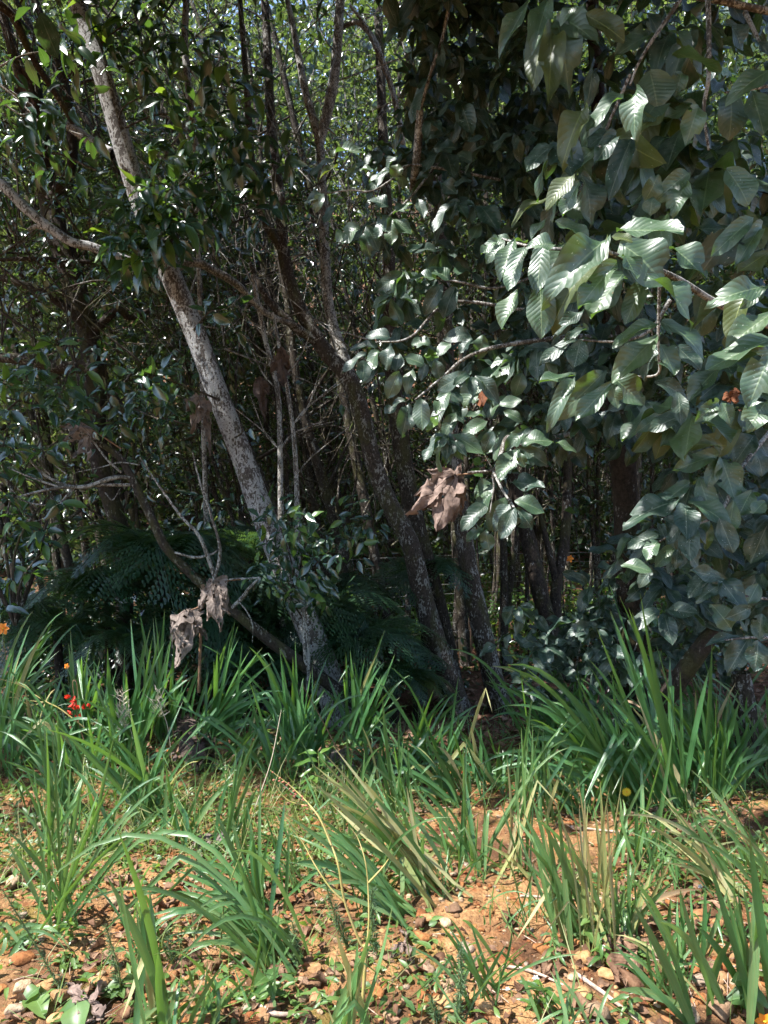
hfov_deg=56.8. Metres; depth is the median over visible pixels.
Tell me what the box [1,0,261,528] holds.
slender tree
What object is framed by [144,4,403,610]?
slender tree
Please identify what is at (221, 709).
sword leaf plant
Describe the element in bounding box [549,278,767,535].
slender tree
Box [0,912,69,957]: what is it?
sword leaf plant
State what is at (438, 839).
sword leaf plant
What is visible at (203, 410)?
dead leaf
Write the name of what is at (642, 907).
sword leaf plant
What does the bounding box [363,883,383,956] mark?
spiny shoot
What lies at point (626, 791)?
flower
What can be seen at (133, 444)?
slender tree
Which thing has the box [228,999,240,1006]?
rock
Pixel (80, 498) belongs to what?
slender tree
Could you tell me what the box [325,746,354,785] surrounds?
dead leaf
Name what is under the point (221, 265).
slender tree
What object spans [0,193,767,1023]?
ground
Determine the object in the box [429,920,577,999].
sword leaf plant
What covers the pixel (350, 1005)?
sword leaf plant
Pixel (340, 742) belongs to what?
grass
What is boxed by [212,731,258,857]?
sword leaf plant
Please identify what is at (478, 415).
slender tree
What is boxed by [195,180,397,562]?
slender tree
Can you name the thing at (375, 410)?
slender tree
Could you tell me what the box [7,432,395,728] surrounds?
fallen tree
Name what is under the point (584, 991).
rock
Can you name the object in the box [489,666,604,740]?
sword leaf plant
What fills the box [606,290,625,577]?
slender tree
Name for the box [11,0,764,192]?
sky
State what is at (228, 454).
slender tree
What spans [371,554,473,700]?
fern
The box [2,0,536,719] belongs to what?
mossy tree
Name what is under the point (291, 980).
ground cover
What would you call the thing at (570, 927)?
sword leaf plant
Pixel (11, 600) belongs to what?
leafy bush
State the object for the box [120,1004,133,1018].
rock
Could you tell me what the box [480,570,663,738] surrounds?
dusty shrub
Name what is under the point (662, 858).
sword leaf plant
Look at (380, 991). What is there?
rock
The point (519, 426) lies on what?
slender tree
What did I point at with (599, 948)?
weed
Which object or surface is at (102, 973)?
rock
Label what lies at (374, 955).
rock
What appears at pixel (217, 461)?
slender tree
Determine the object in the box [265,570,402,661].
fern
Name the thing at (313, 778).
weed
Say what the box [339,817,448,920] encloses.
sword leaf plant
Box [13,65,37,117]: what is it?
dead leaf
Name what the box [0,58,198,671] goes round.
slender tree
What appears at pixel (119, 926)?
rock
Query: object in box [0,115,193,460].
slender tree
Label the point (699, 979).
rock
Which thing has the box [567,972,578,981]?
rock
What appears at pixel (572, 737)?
sword leaf plant
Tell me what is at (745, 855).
sword leaf plant
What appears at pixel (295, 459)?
thin sapling
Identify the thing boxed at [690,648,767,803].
sword leaf plant
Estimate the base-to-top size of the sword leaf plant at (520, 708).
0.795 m
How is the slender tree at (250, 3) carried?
on the ground at (468, 911)
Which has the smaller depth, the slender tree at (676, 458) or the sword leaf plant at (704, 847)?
the sword leaf plant at (704, 847)
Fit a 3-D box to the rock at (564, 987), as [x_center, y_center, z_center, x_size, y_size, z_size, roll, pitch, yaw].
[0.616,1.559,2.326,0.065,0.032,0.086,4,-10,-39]
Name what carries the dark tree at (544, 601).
on the ground at (468, 911)
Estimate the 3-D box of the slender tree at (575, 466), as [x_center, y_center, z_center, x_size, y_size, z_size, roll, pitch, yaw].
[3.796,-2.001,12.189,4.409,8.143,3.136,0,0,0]
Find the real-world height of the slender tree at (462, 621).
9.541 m
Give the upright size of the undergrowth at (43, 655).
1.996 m
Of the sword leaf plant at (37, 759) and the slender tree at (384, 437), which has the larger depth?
the slender tree at (384, 437)
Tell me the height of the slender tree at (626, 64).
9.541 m
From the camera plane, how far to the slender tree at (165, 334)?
8.45 m
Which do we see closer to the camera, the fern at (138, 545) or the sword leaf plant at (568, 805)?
the sword leaf plant at (568, 805)
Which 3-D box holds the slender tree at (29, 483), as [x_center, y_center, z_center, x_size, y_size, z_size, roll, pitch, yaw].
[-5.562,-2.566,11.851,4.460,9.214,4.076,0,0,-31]
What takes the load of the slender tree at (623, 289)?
on the ground at (468, 911)
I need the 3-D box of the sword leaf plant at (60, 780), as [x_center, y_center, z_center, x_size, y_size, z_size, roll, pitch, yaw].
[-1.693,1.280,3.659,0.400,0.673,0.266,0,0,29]
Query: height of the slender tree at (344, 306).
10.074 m
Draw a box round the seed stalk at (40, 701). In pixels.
[0,676,95,737]
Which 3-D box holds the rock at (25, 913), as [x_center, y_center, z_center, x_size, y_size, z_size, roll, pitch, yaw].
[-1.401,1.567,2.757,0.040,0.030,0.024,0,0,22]
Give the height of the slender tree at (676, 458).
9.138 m
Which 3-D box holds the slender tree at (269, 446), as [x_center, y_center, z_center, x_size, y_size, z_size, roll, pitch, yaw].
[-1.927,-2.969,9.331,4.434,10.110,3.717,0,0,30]
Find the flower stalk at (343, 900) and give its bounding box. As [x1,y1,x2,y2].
[270,770,388,1018]
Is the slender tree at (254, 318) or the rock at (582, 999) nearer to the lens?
the rock at (582, 999)
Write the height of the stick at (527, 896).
0.028 m
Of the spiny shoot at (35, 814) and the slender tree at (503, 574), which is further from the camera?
the slender tree at (503, 574)
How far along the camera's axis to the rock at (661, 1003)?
2.27 m
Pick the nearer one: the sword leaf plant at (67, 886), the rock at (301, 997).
the rock at (301, 997)
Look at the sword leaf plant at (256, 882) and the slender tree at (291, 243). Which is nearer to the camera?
the sword leaf plant at (256, 882)
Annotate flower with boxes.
[0,623,8,682]
[64,663,70,700]
[64,680,91,749]
[166,727,174,768]
[567,555,573,597]
[622,787,630,804]
[754,1013,767,1023]
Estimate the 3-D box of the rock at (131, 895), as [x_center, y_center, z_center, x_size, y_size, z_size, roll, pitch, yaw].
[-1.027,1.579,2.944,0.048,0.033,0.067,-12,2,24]
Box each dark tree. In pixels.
[0,0,366,701]
[427,23,512,714]
[489,266,572,679]
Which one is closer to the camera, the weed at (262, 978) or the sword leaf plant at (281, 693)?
the weed at (262, 978)
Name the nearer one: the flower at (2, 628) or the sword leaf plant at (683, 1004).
the sword leaf plant at (683, 1004)
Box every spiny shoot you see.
[2,889,67,988]
[13,808,26,854]
[30,810,38,830]
[61,812,72,853]
[102,924,126,999]
[123,770,137,831]
[133,809,152,854]
[161,919,175,964]
[287,919,304,968]
[320,867,355,953]
[340,763,346,867]
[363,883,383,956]
[426,991,444,1023]
[448,939,468,1022]
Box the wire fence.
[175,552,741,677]
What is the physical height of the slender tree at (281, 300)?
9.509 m
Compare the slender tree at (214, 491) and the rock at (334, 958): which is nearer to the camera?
the rock at (334, 958)
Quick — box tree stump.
[731,670,759,768]
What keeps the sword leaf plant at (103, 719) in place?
on the ground at (468, 911)
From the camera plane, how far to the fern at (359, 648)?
5.92 m
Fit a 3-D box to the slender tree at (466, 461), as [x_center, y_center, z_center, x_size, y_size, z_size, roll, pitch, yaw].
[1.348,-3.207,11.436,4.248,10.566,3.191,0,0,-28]
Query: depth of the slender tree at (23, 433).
10.17 m
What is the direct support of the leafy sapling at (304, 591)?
on the ground at (468, 911)
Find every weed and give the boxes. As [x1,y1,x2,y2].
[19,984,49,1018]
[48,949,75,972]
[51,999,89,1023]
[52,918,87,944]
[99,973,133,999]
[217,765,235,789]
[254,967,286,1001]
[264,872,270,888]
[273,915,300,947]
[294,746,341,799]
[312,991,339,1009]
[444,692,455,722]
[516,979,561,1015]
[540,932,567,965]
[575,911,600,946]
[587,931,611,967]
[599,923,613,938]
[610,993,643,1022]
[635,936,651,962]
[725,965,767,1007]
[747,903,767,937]
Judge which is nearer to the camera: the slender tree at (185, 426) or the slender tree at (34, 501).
the slender tree at (185, 426)
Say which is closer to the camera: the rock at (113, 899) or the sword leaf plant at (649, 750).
the rock at (113, 899)
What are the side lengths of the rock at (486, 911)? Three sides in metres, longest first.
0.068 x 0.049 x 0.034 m
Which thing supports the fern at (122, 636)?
on the ground at (468, 911)
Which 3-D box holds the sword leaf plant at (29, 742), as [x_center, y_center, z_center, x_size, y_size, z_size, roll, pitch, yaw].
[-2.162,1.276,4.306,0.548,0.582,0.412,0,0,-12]
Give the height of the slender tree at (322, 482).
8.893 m
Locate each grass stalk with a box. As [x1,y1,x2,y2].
[113,687,131,719]
[114,700,134,748]
[148,685,172,761]
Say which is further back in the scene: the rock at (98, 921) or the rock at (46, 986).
the rock at (98, 921)
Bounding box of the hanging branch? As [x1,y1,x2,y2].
[0,3,125,200]
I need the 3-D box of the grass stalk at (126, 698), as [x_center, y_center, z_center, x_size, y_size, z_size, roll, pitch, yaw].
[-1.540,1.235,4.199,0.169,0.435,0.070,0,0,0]
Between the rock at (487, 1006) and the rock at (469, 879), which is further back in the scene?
the rock at (469, 879)
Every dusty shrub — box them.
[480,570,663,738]
[588,529,767,712]
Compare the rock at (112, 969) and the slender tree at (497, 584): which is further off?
the slender tree at (497, 584)
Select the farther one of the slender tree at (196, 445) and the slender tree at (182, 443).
the slender tree at (196, 445)
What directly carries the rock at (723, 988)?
on the ground at (468, 911)
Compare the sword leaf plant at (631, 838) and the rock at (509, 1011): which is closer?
the rock at (509, 1011)
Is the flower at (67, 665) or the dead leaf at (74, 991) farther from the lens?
the flower at (67, 665)
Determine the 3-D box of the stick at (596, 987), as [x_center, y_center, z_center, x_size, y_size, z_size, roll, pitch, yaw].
[0.712,1.556,2.280,0.017,0.042,0.240,0,0,-39]
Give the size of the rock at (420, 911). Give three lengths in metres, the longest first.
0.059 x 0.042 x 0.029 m
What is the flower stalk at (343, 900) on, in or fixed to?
on the ground at (468, 911)
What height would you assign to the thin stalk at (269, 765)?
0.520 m
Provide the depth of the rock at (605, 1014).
2.17 m
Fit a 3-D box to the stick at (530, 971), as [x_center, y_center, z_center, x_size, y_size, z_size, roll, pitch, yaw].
[0.505,1.559,2.397,0.217,0.016,0.023,0,0,29]
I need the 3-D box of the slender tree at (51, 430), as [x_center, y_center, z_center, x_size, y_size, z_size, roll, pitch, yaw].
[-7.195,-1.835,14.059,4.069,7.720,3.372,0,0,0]
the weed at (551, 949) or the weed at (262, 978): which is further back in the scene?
the weed at (551, 949)
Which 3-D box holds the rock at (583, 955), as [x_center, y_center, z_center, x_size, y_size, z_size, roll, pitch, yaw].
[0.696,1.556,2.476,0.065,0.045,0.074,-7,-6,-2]
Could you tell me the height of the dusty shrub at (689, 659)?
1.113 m
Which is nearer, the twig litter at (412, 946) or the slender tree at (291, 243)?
the twig litter at (412, 946)
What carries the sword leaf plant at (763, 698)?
on the ground at (468, 911)
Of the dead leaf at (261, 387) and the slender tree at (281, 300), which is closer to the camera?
the dead leaf at (261, 387)
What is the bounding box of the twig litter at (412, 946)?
[3,761,767,1023]
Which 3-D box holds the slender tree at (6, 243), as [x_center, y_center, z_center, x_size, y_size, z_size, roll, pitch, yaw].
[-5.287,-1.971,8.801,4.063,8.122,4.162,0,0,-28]
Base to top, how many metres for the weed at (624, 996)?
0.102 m
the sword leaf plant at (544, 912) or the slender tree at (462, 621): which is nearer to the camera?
the sword leaf plant at (544, 912)
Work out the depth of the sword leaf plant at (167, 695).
4.69 m
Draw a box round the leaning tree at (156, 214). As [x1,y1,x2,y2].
[0,0,359,729]
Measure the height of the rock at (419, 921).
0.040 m
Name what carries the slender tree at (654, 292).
on the ground at (468, 911)
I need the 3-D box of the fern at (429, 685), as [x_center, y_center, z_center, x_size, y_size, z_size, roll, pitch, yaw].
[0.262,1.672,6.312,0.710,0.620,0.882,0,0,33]
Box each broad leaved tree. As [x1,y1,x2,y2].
[34,0,766,743]
[385,0,767,675]
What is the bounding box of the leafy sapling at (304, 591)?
[241,483,390,689]
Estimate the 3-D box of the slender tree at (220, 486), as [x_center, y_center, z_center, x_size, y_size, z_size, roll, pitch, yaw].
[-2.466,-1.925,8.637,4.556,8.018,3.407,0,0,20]
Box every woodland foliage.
[0,0,767,588]
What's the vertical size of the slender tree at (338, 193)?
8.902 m
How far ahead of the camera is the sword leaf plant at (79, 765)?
4.12 m
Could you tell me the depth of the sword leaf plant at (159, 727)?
4.84 m
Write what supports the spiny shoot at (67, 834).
on the ground at (468, 911)
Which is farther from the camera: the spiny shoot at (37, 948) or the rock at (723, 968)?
the rock at (723, 968)
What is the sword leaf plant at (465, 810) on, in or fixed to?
on the ground at (468, 911)
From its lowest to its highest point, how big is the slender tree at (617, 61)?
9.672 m
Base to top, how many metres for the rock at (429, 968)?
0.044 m
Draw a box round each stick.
[197,633,201,692]
[248,994,294,1016]
[417,800,468,829]
[502,965,563,984]
[520,895,634,899]
[570,825,654,832]
[576,971,639,1021]
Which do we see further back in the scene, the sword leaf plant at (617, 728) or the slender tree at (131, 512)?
the slender tree at (131, 512)
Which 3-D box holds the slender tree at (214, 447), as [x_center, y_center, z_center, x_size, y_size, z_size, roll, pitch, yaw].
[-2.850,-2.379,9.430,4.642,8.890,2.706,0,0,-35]
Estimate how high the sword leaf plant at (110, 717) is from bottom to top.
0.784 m
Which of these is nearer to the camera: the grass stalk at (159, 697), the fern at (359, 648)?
the grass stalk at (159, 697)
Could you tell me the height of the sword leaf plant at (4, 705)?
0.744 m
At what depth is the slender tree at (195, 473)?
14.35 m
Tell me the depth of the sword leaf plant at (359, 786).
3.46 m
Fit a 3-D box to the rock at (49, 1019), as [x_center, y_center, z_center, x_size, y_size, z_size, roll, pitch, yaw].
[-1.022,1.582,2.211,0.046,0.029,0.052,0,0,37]
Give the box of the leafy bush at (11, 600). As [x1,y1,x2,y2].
[0,335,137,625]
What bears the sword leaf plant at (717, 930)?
on the ground at (468, 911)
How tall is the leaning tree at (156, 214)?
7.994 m
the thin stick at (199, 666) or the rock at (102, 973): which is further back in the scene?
the thin stick at (199, 666)
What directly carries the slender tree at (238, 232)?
on the ground at (468, 911)
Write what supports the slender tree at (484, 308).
on the ground at (468, 911)
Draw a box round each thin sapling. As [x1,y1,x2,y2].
[142,0,227,647]
[232,274,334,720]
[242,312,350,702]
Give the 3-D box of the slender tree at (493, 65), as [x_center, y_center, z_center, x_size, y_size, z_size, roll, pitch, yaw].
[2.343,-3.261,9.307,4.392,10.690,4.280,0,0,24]
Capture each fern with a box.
[0,591,89,679]
[0,595,140,712]
[22,551,199,699]
[31,510,277,707]
[59,612,215,698]
[114,594,309,710]
[142,554,323,718]
[183,523,335,712]
[191,645,317,725]
[201,615,356,723]
[238,576,410,722]
[260,608,452,688]
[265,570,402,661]
[337,641,458,722]
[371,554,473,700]
[378,666,459,722]
[535,742,562,766]
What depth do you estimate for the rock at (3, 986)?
2.37 m
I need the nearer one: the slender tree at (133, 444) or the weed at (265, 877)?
the weed at (265, 877)
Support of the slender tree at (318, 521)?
on the ground at (468, 911)
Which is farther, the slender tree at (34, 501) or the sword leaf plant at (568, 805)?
the slender tree at (34, 501)
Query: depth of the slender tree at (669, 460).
10.10 m
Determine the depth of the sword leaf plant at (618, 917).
2.58 m
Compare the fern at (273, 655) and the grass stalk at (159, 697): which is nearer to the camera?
the grass stalk at (159, 697)
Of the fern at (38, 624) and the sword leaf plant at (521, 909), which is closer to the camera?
the sword leaf plant at (521, 909)
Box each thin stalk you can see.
[219,795,257,957]
[253,713,280,813]
[303,686,337,749]
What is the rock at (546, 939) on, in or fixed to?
on the ground at (468, 911)
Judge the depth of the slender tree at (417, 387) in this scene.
10.18 m
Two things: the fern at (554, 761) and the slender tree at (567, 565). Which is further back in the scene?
the slender tree at (567, 565)
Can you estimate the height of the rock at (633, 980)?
0.053 m
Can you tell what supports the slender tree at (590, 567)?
on the ground at (468, 911)
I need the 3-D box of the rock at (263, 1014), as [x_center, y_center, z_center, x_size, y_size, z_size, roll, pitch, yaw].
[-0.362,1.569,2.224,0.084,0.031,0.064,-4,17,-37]
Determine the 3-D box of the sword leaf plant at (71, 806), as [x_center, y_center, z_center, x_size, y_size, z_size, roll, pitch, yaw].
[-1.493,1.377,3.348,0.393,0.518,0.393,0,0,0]
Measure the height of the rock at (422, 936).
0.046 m
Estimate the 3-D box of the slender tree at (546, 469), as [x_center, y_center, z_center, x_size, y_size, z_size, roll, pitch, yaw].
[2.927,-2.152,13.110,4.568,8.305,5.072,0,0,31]
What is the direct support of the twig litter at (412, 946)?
on the ground at (468, 911)
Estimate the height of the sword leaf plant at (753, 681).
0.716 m
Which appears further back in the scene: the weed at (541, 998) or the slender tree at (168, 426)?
the slender tree at (168, 426)
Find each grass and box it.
[0,687,767,818]
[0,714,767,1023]
[0,732,381,865]
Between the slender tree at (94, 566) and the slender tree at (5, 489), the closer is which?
the slender tree at (5, 489)
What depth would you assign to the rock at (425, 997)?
2.29 m
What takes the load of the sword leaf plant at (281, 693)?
on the ground at (468, 911)
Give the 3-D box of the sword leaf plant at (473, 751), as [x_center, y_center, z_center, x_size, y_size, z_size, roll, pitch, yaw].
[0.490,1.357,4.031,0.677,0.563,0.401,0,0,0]
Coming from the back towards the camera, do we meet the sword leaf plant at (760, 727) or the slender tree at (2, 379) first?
the slender tree at (2, 379)
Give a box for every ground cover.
[0,716,767,1023]
[0,716,767,1023]
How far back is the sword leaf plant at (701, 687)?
4.59 m
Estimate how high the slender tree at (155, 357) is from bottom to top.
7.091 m
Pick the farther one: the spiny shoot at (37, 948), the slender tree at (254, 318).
the slender tree at (254, 318)
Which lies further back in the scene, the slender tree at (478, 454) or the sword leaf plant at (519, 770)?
the slender tree at (478, 454)
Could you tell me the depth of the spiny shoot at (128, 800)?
3.60 m
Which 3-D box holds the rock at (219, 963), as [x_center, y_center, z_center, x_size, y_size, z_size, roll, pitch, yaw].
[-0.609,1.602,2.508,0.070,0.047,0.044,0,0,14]
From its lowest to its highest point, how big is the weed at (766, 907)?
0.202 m
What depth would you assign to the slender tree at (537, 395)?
9.48 m
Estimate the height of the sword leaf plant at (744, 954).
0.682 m
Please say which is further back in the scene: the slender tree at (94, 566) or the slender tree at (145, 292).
the slender tree at (94, 566)
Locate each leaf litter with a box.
[0,752,767,1023]
[1,610,767,763]
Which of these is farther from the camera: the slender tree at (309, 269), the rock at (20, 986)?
the slender tree at (309, 269)
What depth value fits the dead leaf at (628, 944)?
2.49 m
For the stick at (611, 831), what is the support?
on the ground at (468, 911)
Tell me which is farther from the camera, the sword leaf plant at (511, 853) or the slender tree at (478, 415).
the slender tree at (478, 415)
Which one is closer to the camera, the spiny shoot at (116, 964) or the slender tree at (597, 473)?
the spiny shoot at (116, 964)
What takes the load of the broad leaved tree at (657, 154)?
on the ground at (468, 911)
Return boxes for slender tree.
[0,0,240,676]
[0,0,253,512]
[0,0,265,651]
[0,0,276,665]
[0,0,334,653]
[0,0,374,560]
[0,2,388,651]
[0,4,126,594]
[0,5,162,655]
[0,7,166,564]
[0,10,205,675]
[0,11,269,650]
[0,13,174,640]
[0,22,313,524]
[0,44,241,534]
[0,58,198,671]
[0,60,155,525]
[0,63,41,436]
[0,91,144,689]
[0,98,142,616]
[0,107,147,621]
[0,112,181,614]
[0,114,106,572]
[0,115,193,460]
[0,227,88,534]
[0,240,68,574]
[0,266,108,603]
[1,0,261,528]
[2,174,190,603]
[3,272,95,568]
[4,0,332,513]
[7,8,414,567]
[7,107,314,615]
[7,208,184,531]
[8,27,344,557]
[12,0,379,649]
[20,129,301,533]
[22,40,361,528]
[30,0,405,663]
[58,0,387,662]
[60,19,424,662]
[75,0,406,506]
[92,0,325,531]
[92,143,325,481]
[94,240,265,533]
[99,1,430,571]
[106,123,353,599]
[109,67,253,525]
[110,196,297,577]
[115,12,378,575]
[118,144,338,591]
[122,0,352,462]
[131,25,415,589]
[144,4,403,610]
[146,54,388,573]
[148,0,437,664]
[151,291,264,534]
[155,15,395,617]
[159,112,343,491]
[176,82,399,583]
[181,11,382,509]
[185,36,482,494]
[195,113,535,635]
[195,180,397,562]
[198,175,441,619]
[203,193,426,589]
[204,109,391,572]
[219,141,370,465]
[253,0,635,580]
[263,0,540,664]
[290,15,535,666]
[291,189,501,475]
[295,190,610,618]
[318,0,766,485]
[326,64,603,527]
[340,121,477,609]
[349,15,664,660]
[349,78,595,655]
[355,2,756,624]
[370,236,653,560]
[372,0,577,675]
[377,109,604,648]
[378,63,767,546]
[380,85,732,615]
[401,200,497,490]
[402,39,696,536]
[403,119,672,614]
[409,203,540,541]
[409,285,494,592]
[412,43,677,632]
[413,33,692,645]
[418,202,532,584]
[420,66,722,637]
[420,192,533,494]
[421,2,657,635]
[428,63,681,596]
[434,193,675,542]
[435,261,749,587]
[436,326,592,575]
[445,188,719,612]
[454,195,523,607]
[455,7,672,474]
[460,9,688,639]
[465,3,764,523]
[466,1,756,642]
[468,62,748,574]
[474,91,729,599]
[487,222,701,610]
[488,0,696,630]
[490,11,724,487]
[492,368,686,552]
[500,189,673,539]
[537,450,562,520]
[543,89,719,602]
[543,291,730,575]
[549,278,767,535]
[557,1,752,650]
[558,136,749,602]
[559,118,748,594]
[574,0,753,610]
[578,0,756,526]
[578,263,728,586]
[589,66,767,650]
[591,15,725,608]
[592,118,767,478]
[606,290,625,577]
[645,265,761,563]
[646,374,694,571]
[655,57,766,427]
[657,71,767,481]
[686,116,767,567]
[704,43,765,482]
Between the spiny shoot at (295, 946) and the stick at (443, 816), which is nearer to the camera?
the spiny shoot at (295, 946)
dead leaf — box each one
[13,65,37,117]
[59,422,120,461]
[64,979,106,1023]
[162,716,226,773]
[169,607,207,668]
[183,392,211,455]
[190,825,227,860]
[198,575,240,631]
[253,376,269,421]
[269,347,289,386]
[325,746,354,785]
[390,929,413,960]
[405,462,475,531]
[477,391,487,406]
[599,931,637,968]
[606,951,643,982]
[722,388,740,403]
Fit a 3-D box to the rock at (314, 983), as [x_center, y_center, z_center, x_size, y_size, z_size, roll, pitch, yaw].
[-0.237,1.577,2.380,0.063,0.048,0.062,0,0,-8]
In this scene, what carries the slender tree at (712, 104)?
on the ground at (468, 911)
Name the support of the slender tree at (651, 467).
on the ground at (468, 911)
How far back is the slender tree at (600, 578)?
10.98 m
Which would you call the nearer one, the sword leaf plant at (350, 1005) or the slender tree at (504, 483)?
the sword leaf plant at (350, 1005)
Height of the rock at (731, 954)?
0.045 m
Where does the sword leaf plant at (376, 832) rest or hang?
on the ground at (468, 911)
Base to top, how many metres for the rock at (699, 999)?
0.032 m
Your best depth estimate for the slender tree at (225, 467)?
14.84 m
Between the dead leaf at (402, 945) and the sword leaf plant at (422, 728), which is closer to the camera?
the dead leaf at (402, 945)
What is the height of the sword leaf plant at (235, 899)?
0.527 m
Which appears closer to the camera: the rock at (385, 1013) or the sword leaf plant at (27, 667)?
the rock at (385, 1013)
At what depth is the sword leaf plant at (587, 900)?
2.50 m
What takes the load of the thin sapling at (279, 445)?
on the ground at (468, 911)
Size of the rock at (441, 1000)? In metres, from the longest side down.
0.078 x 0.056 x 0.039 m
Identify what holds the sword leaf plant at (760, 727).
on the ground at (468, 911)
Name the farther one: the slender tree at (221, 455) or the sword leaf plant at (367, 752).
the slender tree at (221, 455)
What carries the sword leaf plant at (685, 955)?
on the ground at (468, 911)
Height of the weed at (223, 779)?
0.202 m
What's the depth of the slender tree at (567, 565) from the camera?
11.21 m
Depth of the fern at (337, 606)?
6.16 m
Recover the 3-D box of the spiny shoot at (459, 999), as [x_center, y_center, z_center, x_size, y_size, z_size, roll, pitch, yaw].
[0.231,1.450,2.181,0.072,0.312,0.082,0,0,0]
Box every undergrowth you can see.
[0,560,398,722]
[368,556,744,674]
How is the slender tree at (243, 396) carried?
on the ground at (468, 911)
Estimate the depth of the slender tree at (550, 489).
9.84 m
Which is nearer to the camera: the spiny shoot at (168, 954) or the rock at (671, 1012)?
the rock at (671, 1012)
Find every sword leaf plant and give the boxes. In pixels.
[0,611,77,732]
[0,669,118,777]
[0,715,88,813]
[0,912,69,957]
[2,677,72,770]
[2,729,174,949]
[9,760,98,855]
[14,699,87,811]
[19,669,144,787]
[20,669,136,770]
[22,631,118,753]
[29,829,309,975]
[39,680,163,748]
[47,711,168,822]
[61,735,163,856]
[71,662,198,741]
[72,658,168,789]
[90,625,169,762]
[91,864,184,964]
[105,831,214,1023]
[114,667,190,737]
[121,702,196,822]
[135,607,203,741]
[153,761,237,851]
[167,681,311,790]
[172,781,289,927]
[172,957,249,1023]
[182,702,307,778]
[189,622,284,743]
[194,641,352,742]
[208,928,283,1009]
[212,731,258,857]
[221,895,296,972]
[240,645,349,759]
[241,810,311,893]
[270,670,370,774]
[274,811,415,930]
[299,733,394,839]
[307,747,473,912]
[308,773,455,898]
[325,909,391,1023]
[328,631,408,747]
[335,714,416,776]
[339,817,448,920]
[360,696,423,814]
[368,690,477,767]
[373,730,470,807]
[379,666,491,782]
[408,786,474,871]
[408,918,526,1023]
[417,833,489,898]
[420,715,520,796]
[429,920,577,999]
[452,649,583,762]
[455,740,566,878]
[473,664,647,813]
[473,725,556,884]
[478,859,544,938]
[487,674,602,762]
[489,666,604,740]
[489,742,631,824]
[502,842,587,930]
[503,681,617,729]
[503,697,564,816]
[505,654,635,725]
[511,792,582,950]
[519,810,613,943]
[519,960,612,1023]
[520,710,597,824]
[530,691,699,783]
[534,770,623,956]
[546,868,674,942]
[557,867,644,938]
[565,667,648,768]
[574,584,709,816]
[606,797,716,862]
[607,737,671,874]
[609,844,699,935]
[610,935,705,1004]
[612,879,724,1023]
[616,697,735,786]
[623,935,697,994]
[626,793,767,905]
[630,678,740,783]
[641,812,695,889]
[645,687,760,798]
[647,654,767,747]
[658,888,741,975]
[660,664,767,730]
[660,689,767,790]
[677,661,763,760]
[680,836,767,1023]
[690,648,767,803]
[691,772,767,881]
[695,674,767,771]
[713,681,767,750]
[717,882,767,950]
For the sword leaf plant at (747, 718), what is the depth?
4.32 m
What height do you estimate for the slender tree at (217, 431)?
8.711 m
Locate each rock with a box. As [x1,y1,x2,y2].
[0,983,7,993]
[4,1002,26,1015]
[5,875,20,889]
[11,950,36,964]
[12,979,33,994]
[13,969,22,973]
[18,912,27,917]
[36,976,62,994]
[46,1011,63,1023]
[50,989,69,1004]
[89,917,102,927]
[89,938,96,945]
[89,975,109,987]
[96,970,106,975]
[107,896,117,904]
[108,964,121,973]
[115,871,125,876]
[115,922,123,930]
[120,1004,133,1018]
[128,890,136,896]
[143,985,147,1000]
[165,970,177,985]
[175,955,193,966]
[194,1010,210,1023]
[203,956,222,971]
[205,1010,224,1017]
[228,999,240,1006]
[241,1001,251,1010]
[256,1003,280,1023]
[294,994,309,1004]
[295,976,304,982]
[302,955,312,962]
[303,962,321,972]
[304,973,321,988]
[309,991,328,1008]
[327,955,339,967]
[346,952,360,961]
[368,952,378,960]
[372,982,383,999]
[379,981,386,990]
[383,1007,391,1019]
[407,964,417,973]
[413,931,431,941]
[414,916,425,928]
[415,908,426,917]
[418,957,434,972]
[420,913,436,922]
[420,986,432,1002]
[433,993,453,1008]
[439,917,451,927]
[441,978,455,992]
[445,902,461,912]
[461,941,474,953]
[464,876,475,883]
[477,996,496,1015]
[482,904,493,916]
[503,1006,511,1016]
[532,943,549,954]
[543,935,552,943]
[561,981,578,993]
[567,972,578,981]
[573,949,591,964]
[574,939,581,944]
[576,984,591,996]
[576,992,591,1007]
[584,1001,610,1018]
[597,967,614,980]
[613,991,619,997]
[618,967,644,986]
[618,1011,632,1020]
[656,992,674,1005]
[661,1015,672,1022]
[665,1008,675,1015]
[680,1003,699,1022]
[689,908,702,920]
[692,973,705,987]
[693,968,700,974]
[694,992,706,1004]
[705,999,733,1022]
[707,983,725,993]
[708,918,723,926]
[710,956,727,971]
[717,970,726,983]
[728,950,735,962]
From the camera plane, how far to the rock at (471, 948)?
2.54 m
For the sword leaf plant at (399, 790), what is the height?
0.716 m
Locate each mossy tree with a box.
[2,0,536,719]
[373,0,462,681]
[613,298,648,665]

